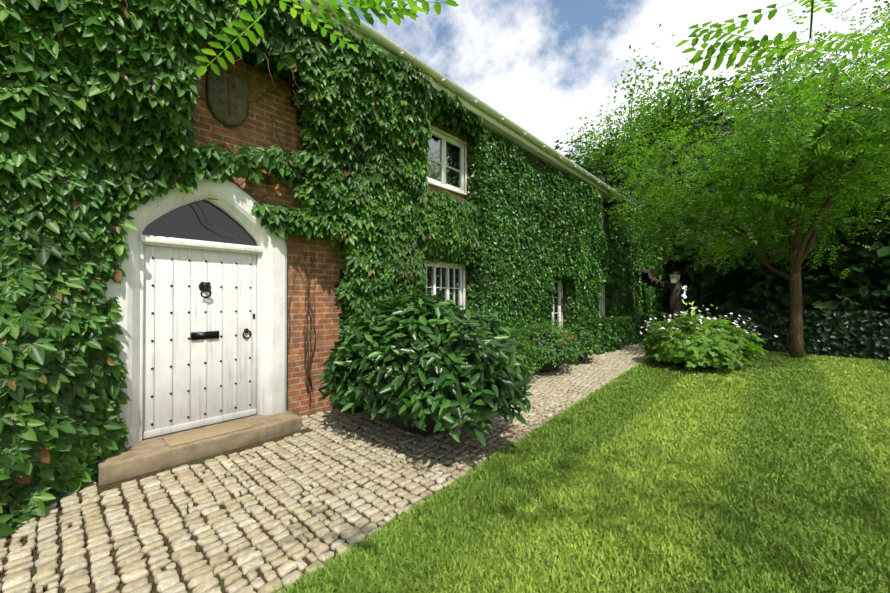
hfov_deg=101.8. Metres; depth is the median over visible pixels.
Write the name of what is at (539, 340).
flowers
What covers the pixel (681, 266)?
dark tree
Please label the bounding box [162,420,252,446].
slab
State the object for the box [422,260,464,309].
window frame
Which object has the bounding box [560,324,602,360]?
mixed shrub
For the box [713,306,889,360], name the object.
hedge
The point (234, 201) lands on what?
arched door surround
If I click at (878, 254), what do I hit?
dark tree
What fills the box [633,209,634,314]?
downpipe
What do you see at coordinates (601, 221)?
window frame
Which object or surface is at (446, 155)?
window frame
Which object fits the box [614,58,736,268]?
tree wood
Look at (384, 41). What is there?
house gutter
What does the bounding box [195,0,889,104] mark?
leaves
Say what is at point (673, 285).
brick gate pier
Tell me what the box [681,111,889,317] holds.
dark tree
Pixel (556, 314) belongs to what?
window frame
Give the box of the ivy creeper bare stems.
[110,0,309,114]
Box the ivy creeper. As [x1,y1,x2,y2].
[0,0,484,535]
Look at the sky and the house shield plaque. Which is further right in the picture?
the sky
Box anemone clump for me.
[639,307,776,376]
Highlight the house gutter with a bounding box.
[312,0,639,209]
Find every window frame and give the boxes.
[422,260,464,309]
[426,125,467,195]
[552,278,562,328]
[598,284,604,316]
[599,210,604,235]
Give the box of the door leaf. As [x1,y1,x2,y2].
[143,245,255,438]
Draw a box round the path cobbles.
[0,342,649,592]
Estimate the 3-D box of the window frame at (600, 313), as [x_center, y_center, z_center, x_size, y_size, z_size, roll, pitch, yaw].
[5.497,0.156,13.001,0.127,1.350,1.200,0,-1,43]
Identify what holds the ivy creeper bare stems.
attached to the house
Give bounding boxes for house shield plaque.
[206,64,248,126]
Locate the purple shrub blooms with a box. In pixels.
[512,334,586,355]
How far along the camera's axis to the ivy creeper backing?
4.86 m
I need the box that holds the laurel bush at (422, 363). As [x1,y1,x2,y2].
[315,289,533,446]
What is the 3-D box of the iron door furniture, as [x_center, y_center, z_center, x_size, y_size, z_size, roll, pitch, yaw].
[-2.684,0.465,4.100,0.073,1.752,1.015,0,-1,43]
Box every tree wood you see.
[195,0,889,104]
[558,24,685,218]
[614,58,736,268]
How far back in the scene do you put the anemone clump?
7.89 m
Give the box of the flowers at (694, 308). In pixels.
[682,300,716,317]
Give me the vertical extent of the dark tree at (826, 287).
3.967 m
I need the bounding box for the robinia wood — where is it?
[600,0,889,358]
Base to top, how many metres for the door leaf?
1.988 m
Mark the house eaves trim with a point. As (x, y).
(490, 122)
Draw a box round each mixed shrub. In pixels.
[496,329,542,378]
[511,317,580,371]
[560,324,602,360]
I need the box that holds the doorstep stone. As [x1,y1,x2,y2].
[97,410,301,485]
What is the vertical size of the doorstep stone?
0.180 m
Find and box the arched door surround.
[99,175,286,447]
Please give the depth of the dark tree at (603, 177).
19.47 m
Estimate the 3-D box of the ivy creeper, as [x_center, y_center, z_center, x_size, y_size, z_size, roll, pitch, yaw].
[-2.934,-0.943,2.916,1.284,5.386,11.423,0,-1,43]
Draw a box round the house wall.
[139,38,607,441]
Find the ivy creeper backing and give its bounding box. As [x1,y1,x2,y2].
[244,56,462,407]
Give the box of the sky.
[336,0,889,297]
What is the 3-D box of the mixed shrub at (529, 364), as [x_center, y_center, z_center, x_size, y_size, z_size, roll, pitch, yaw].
[1.028,1.113,6.707,1.425,1.029,1.714,0,-1,29]
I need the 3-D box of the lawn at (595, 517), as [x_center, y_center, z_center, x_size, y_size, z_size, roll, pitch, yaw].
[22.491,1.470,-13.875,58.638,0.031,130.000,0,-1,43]
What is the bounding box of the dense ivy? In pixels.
[465,125,683,354]
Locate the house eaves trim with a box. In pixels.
[295,0,636,211]
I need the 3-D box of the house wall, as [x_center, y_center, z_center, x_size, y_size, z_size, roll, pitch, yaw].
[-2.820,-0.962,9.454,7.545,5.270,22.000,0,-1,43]
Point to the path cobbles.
(570, 382)
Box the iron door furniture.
[150,257,254,425]
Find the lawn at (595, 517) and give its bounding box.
[296,354,889,592]
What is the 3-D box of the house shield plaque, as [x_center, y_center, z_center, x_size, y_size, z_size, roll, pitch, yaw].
[-2.524,-2.298,4.216,0.086,0.620,0.430,0,-1,43]
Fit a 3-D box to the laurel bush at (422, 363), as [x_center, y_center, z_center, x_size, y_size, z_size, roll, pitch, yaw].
[-0.280,0.762,4.347,2.860,1.706,2.027,0,-1,43]
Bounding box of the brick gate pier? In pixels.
[641,269,681,318]
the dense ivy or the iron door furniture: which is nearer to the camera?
the iron door furniture
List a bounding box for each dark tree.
[555,132,655,231]
[624,56,879,315]
[680,236,889,319]
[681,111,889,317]
[815,99,889,309]

